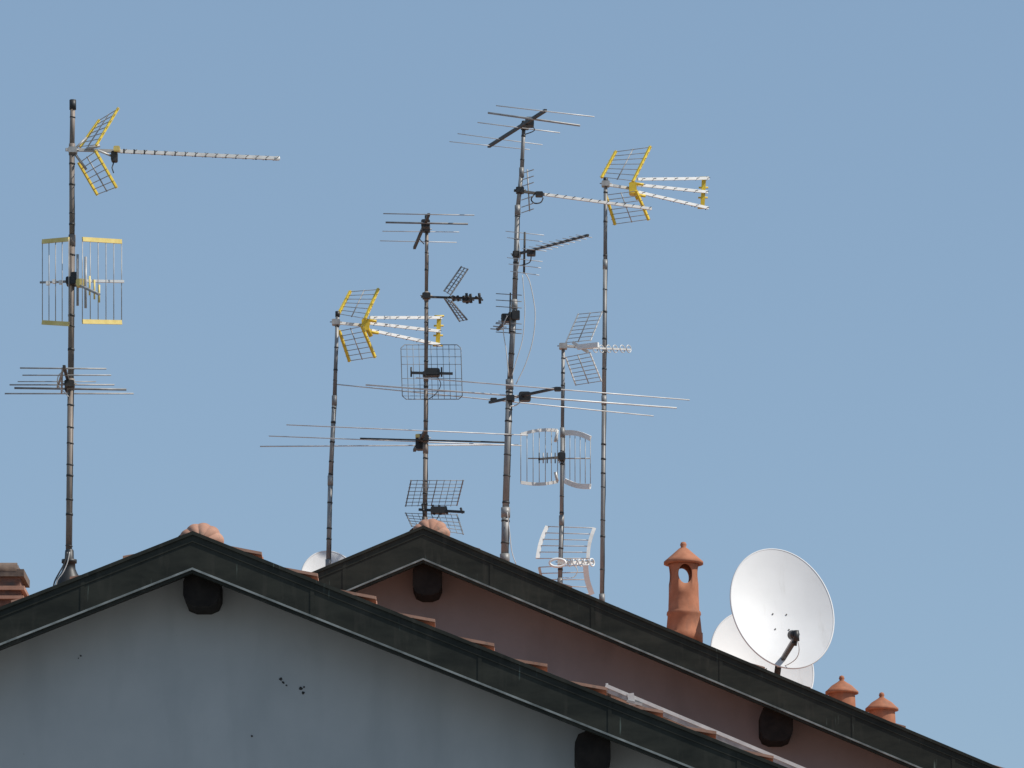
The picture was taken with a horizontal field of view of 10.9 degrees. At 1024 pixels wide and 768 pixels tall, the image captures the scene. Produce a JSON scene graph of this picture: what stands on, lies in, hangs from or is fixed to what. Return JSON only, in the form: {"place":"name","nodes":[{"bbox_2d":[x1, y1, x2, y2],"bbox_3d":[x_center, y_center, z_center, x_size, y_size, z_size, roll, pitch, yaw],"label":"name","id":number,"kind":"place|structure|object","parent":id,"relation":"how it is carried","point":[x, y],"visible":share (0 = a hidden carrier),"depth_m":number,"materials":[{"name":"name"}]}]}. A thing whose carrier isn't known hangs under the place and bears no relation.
{"place":"outdoors","nodes":[
{"label":"outdoors","id":0,"kind":"place"},
{"bbox_2d":[301,551,345,571],"bbox_3d":[-1.685,1.856,49.739,0.559,0.668,0.377,0,-12,0],"label":"satellite dish","id":1,"kind":"object","parent":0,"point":[314,562],"visible":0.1,"depth_m":49.84,"materials":[{"name":"paint"}]},
{"bbox_2d":[0,541,761,767],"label":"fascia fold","id":2,"kind":"object","parent":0,"point":[387,619],"visible":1,"depth_m":40.51,"materials":[{"name":"grey metal"}]},
{"bbox_2d":[0,535,776,767],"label":"fascia","id":3,"kind":"structure","parent":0,"point":[380,630],"depth_m":40.50,"materials":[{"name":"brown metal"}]},
{"bbox_2d":[80,578,740,767],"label":"fascia joint","id":4,"kind":"object","parent":3,"relation":"attached to","point":[479,657],"visible":1,"depth_m":40.45,"materials":[{"name":"black metal"}]},
{"bbox_2d":[0,0,1023,767],"label":"sky","id":5,"kind":"structure","parent":0,"point":[841,324],"materials":[{"name":"blue"}]},
{"bbox_2d":[318,534,978,767],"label":"fascia fold","id":6,"kind":"object","parent":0,"point":[651,630],"visible":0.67,"depth_m":47.18,"materials":[{"name":"grey metal"}]},
{"bbox_2d":[318,529,991,767],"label":"fascia","id":7,"kind":"structure","parent":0,"point":[648,641],"depth_m":47.17,"materials":[{"name":"brown metal"}]},
{"bbox_2d":[342,558,954,767],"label":"fascia joint","id":8,"kind":"object","parent":7,"relation":"attached to","point":[592,627],"visible":0.69,"depth_m":47.18,"materials":[{"name":"black metal"}]},
{"label":"ground","id":9,"kind":"structure","parent":0,"visible":0},
{"bbox_2d":[0,578,677,767],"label":"walls","id":10,"kind":"structure","parent":9,"relation":"on","point":[163,677],"depth_m":40.89,"materials":[{"name":"white paint"}]},
{"bbox_2d":[0,577,184,650],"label":"soffit","id":11,"kind":"structure","parent":10,"relation":"on","point":[91,614],"depth_m":41.03,"materials":[{"name":"grey wood"}]},
{"bbox_2d":[11,546,773,761],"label":"roof tiles","id":12,"kind":"object","parent":11,"relation":"attached to","point":[541,666],"visible":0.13,"depth_m":40.51,"materials":[{"name":"ceramic"}]},
{"bbox_2d":[0,563,29,606],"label":"brick chimney","id":13,"kind":"object","parent":12,"relation":"on","point":[14,582],"visible":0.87,"depth_m":41.54,"materials":[{"name":"ceramic"}]},
{"bbox_2d":[53,99,77,585],"bbox_3d":[-3.381,-0.285,41.276,0.246,3.936,0.257,0,-12,0],"label":"antenna mast","id":14,"kind":"object","parent":12,"relation":"on","point":[68,568],"visible":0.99,"depth_m":41.21,"materials":[{"name":"black metal"}]},
{"bbox_2d":[5,365,133,396],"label":"vhf yagi antenna","id":15,"kind":"object","parent":14,"relation":"attached to","point":[67,383],"visible":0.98,"depth_m":41.30,"materials":[{"name":"metal"}]},
{"bbox_2d":[40,237,123,325],"bbox_3d":[-3.324,-0.815,41.166,0.654,0.739,0.565,0,-12,0],"label":"corner reflector antenna","id":16,"kind":"object","parent":14,"relation":"attached to","point":[73,279],"visible":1,"depth_m":41.30,"materials":[{"name":"yellow metal"}]},
{"bbox_2d":[65,107,279,195],"bbox_3d":[-2.677,-1.752,41.889,1.700,0.659,0.506,5,-13,-23],"label":"uhf yagi antenna","id":17,"kind":"object","parent":14,"relation":"attached to","point":[114,151],"visible":1,"depth_m":41.69,"materials":[{"name":"metal"}]},
{"bbox_2d":[0,531,786,767],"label":"fascia cap","id":18,"kind":"object","parent":12,"relation":"attached to","point":[395,614],"visible":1,"depth_m":40.51,"materials":[{"name":"black metal"}]},
{"bbox_2d":[180,523,223,542],"bbox_3d":[-2.369,1.128,40.751,0.355,0.168,0.130,0,-12,0],"label":"ridge end cap","id":19,"kind":"object","parent":18,"relation":"on","point":[208,530],"visible":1,"depth_m":40.73,"materials":[{"name":"orange ceramic"}]},
{"bbox_2d":[0,568,693,767],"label":"drip edge","id":20,"kind":"object","parent":18,"relation":"attached to","point":[163,583],"visible":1,"depth_m":40.49,"materials":[{"name":"grey metal"}]},
{"bbox_2d":[605,683,804,767],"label":"solar collector","id":21,"kind":"object","parent":12,"relation":"on","point":[624,696],"visible":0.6,"depth_m":40.90,"materials":[{"name":"metal"}]},
{"bbox_2d":[183,574,610,767],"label":"purlin","id":22,"kind":"object","parent":11,"relation":"attached to","point":[201,596],"visible":0.97,"depth_m":40.65,"materials":[{"name":"brown wood"}]},
{"bbox_2d":[279,678,304,693],"bbox_3d":[-1.680,2.302,40.908,0.200,0.134,0.009,0,-12,0],"label":"plaster damage","id":23,"kind":"object","parent":10,"relation":"attached to","point":[300,688],"visible":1,"depth_m":40.91,"materials":[{"name":"black concrete"}]},
{"bbox_2d":[356,568,907,767],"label":"walls","id":24,"kind":"structure","parent":9,"relation":"on","point":[505,626],"depth_m":47.63,"materials":[{"name":"pink paint"}]},
{"bbox_3d":[-0.785,3.860,51.448,14.560,3.269,8.948,0,-12,0],"label":"soffit","id":25,"kind":"object","parent":24,"relation":"on","visible":0},
{"bbox_2d":[422,215,428,518],"bbox_3d":[-0.781,-0.027,48.362,0.056,3.074,0.053,0,-12,0],"label":"antenna mast","id":26,"kind":"object","parent":25,"relation":"on","point":[425,443],"visible":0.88,"depth_m":48.34,"materials":[{"name":"grey metal"}]},
{"bbox_2d":[260,424,527,451],"bbox_3d":[-1.057,0.490,48.280,2.362,0.164,1.114,1,-12,-6],"label":"vhf yagi antenna","id":27,"kind":"object","parent":26,"relation":"attached to","point":[419,439],"visible":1,"depth_m":48.34,"materials":[{"name":"grey metal"}]},
{"bbox_2d":[380,213,473,248],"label":"vhf yagi antenna","id":28,"kind":"object","parent":26,"relation":"attached to","point":[425,223],"visible":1,"depth_m":48.36,"materials":[{"name":"black metal"}]},
{"bbox_2d":[400,344,462,399],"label":"grid panel antenna","id":29,"kind":"object","parent":26,"relation":"attached to","point":[434,373],"visible":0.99,"depth_m":48.29,"materials":[{"name":"metal"}]},
{"bbox_2d":[405,480,464,534],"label":"grid corner reflector antenna","id":30,"kind":"object","parent":26,"relation":"attached to","point":[438,510],"visible":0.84,"depth_m":48.04,"materials":[{"name":"metal"}]},
{"bbox_2d":[420,266,482,321],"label":"uhf yagi antenna","id":31,"kind":"object","parent":26,"relation":"attached to","point":[466,299],"visible":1,"depth_m":48.64,"materials":[{"name":"black metal"}]},
{"bbox_2d":[413,564,792,746],"bbox_3d":[0.796,2.391,47.450,3.348,1.603,0.400,0,-12,0],"label":"purlin","id":32,"kind":"object","parent":25,"relation":"attached to","point":[775,729],"visible":0.97,"depth_m":47.36,"materials":[{"name":"brown wood"}]},
{"bbox_2d":[478,548,1002,767],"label":"roof tiles","id":33,"kind":"object","parent":25,"relation":"attached to","point":[764,668],"visible":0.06,"depth_m":47.12,"materials":[{"name":"ceramic"}]},
{"bbox_2d":[325,311,339,565],"bbox_3d":[-1.625,0.620,48.532,0.116,2.619,0.055,0,-12,0],"label":"antenna mast","id":34,"kind":"object","parent":33,"relation":"on","point":[330,481],"visible":0.91,"depth_m":48.52,"materials":[{"name":"grey metal"}]},
{"bbox_2d":[330,288,443,361],"bbox_3d":[-1.190,-0.501,49.205,0.479,0.712,1.288,-9,-15,36],"label":"triple boom uhf antenna","id":35,"kind":"object","parent":34,"relation":"attached to","point":[365,325],"visible":0.92,"depth_m":49.05,"materials":[{"name":"metal"}]},
{"bbox_2d":[500,120,535,563],"bbox_3d":[0.052,-0.322,48.303,0.322,4.240,0.128,0,-12,0],"label":"antenna mast","id":36,"kind":"object","parent":33,"relation":"on","point":[505,528],"visible":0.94,"depth_m":48.23,"materials":[{"name":"grey metal"}]},
{"bbox_2d":[490,293,521,333],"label":"uhf yagi antenna","id":37,"kind":"object","parent":36,"relation":"attached to","point":[513,315],"visible":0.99,"depth_m":48.31,"materials":[{"name":"black metal"}]},
{"bbox_2d":[337,377,689,416],"bbox_3d":[-0.025,0.071,48.188,3.209,0.368,1.211,0,-12,0],"label":"fm radio antenna","id":38,"kind":"object","parent":36,"relation":"attached to","point":[524,396],"visible":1,"depth_m":48.21,"materials":[{"name":"grey metal"}]},
{"bbox_2d":[449,105,594,149],"bbox_3d":[0.016,-2.318,48.716,0.779,0.295,2.294,4,-13,-17],"label":"vhf yagi antenna","id":39,"kind":"object","parent":36,"relation":"attached to","point":[527,123],"visible":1,"depth_m":48.47,"materials":[{"name":"black metal"}]},
{"bbox_2d":[505,231,591,274],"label":"uhf yagi antenna","id":40,"kind":"object","parent":36,"relation":"attached to","point":[531,253],"visible":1,"depth_m":48.19,"materials":[{"name":"metal"}]},
{"bbox_2d":[514,169,651,212],"bbox_3d":[0.601,-1.675,49.007,1.456,0.450,0.424,9,-15,-37],"label":"uhf yagi antenna","id":41,"kind":"object","parent":36,"relation":"attached to","point":[537,194],"visible":1,"depth_m":48.78,"materials":[{"name":"grey metal"}]},
{"bbox_2d":[557,349,564,582],"bbox_3d":[0.447,0.879,48.885,0.083,2.558,0.050,0,-12,0],"label":"antenna mast","id":42,"kind":"object","parent":33,"relation":"on","point":[561,512],"visible":0.86,"depth_m":48.88,"materials":[{"name":"grey metal"}]},
{"bbox_2d":[520,428,591,488],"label":"corner reflector antenna","id":43,"kind":"object","parent":42,"relation":"attached to","point":[560,456],"visible":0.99,"depth_m":48.91,"materials":[{"name":"metal"}]},
{"bbox_2d":[536,525,595,594],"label":"corner reflector antenna","id":44,"kind":"object","parent":42,"relation":"attached to","point":[561,562],"visible":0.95,"depth_m":48.76,"materials":[{"name":"white metal"}]},
{"bbox_2d":[557,311,631,385],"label":"uhf yagi antenna","id":45,"kind":"object","parent":42,"relation":"attached to","point":[586,346],"visible":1,"depth_m":49.17,"materials":[{"name":"metal"}]},
{"bbox_2d":[599,177,607,600],"bbox_3d":[0.843,0.229,49.433,0.099,4.389,0.054,0,-12,0],"label":"antenna mast","id":46,"kind":"object","parent":33,"relation":"on","point":[603,454],"visible":0.87,"depth_m":49.41,"materials":[{"name":"grey metal"}]},
{"bbox_2d":[600,145,709,224],"bbox_3d":[1.299,-1.811,50.298,0.525,0.762,1.308,-9,-15,38],"label":"triple boom uhf antenna","id":47,"kind":"object","parent":46,"relation":"attached to","point":[634,191],"visible":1,"depth_m":50.16,"materials":[{"name":"metal"}]},
{"bbox_2d":[313,525,999,767],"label":"fascia cap","id":48,"kind":"object","parent":33,"relation":"attached to","point":[658,626],"visible":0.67,"depth_m":47.18,"materials":[{"name":"black metal"}]},
{"bbox_2d":[413,518,449,535],"bbox_3d":[-0.723,1.263,47.469,0.352,0.167,0.130,0,-12,0],"label":"ridge end cap","id":49,"kind":"object","parent":48,"relation":"on","point":[437,525],"visible":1,"depth_m":47.45,"materials":[{"name":"orange ceramic"}]},
{"bbox_2d":[345,558,920,767],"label":"drip edge","id":50,"kind":"object","parent":48,"relation":"attached to","point":[632,650],"visible":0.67,"depth_m":47.15,"materials":[{"name":"brown metal"}]},
{"bbox_2d":[664,542,702,642],"bbox_3d":[1.566,2.051,48.841,0.360,1.249,0.360,0,-12,0],"label":"chimney pot","id":51,"kind":"object","parent":33,"relation":"on","point":[683,614],"visible":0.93,"depth_m":48.76,"materials":[{"name":"ceramic"}]},
{"bbox_2d":[710,614,813,687],"bbox_3d":[2.323,2.600,49.752,0.997,1.101,0.530,5,-13,-21],"label":"satellite dish","id":52,"kind":"object","parent":33,"relation":"on","point":[727,638],"visible":0.25,"depth_m":49.84,"materials":[{"name":"paint"}]},
{"bbox_2d":[730,548,834,674],"bbox_3d":[2.417,2.183,48.546,0.810,1.526,0.921,-6,-14,28],"label":"satellite dish","id":53,"kind":"object","parent":33,"relation":"on","point":[782,609],"visible":1,"depth_m":48.69,"materials":[{"name":"paint"}]},
{"bbox_2d":[825,675,857,706],"bbox_3d":[2.996,2.953,48.649,0.302,0.624,0.302,0,-12,0],"label":"chimney pot","id":54,"kind":"object","parent":33,"relation":"on","point":[841,689],"visible":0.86,"depth_m":48.58,"materials":[{"name":"ceramic"}]},
{"bbox_2d":[865,692,897,722],"bbox_3d":[3.357,3.104,48.617,0.302,0.624,0.302,0,-12,0],"label":"chimney pot","id":55,"kind":"object","parent":33,"relation":"on","point":[881,706],"visible":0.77,"depth_m":48.55,"materials":[{"name":"ceramic"}]}
]}

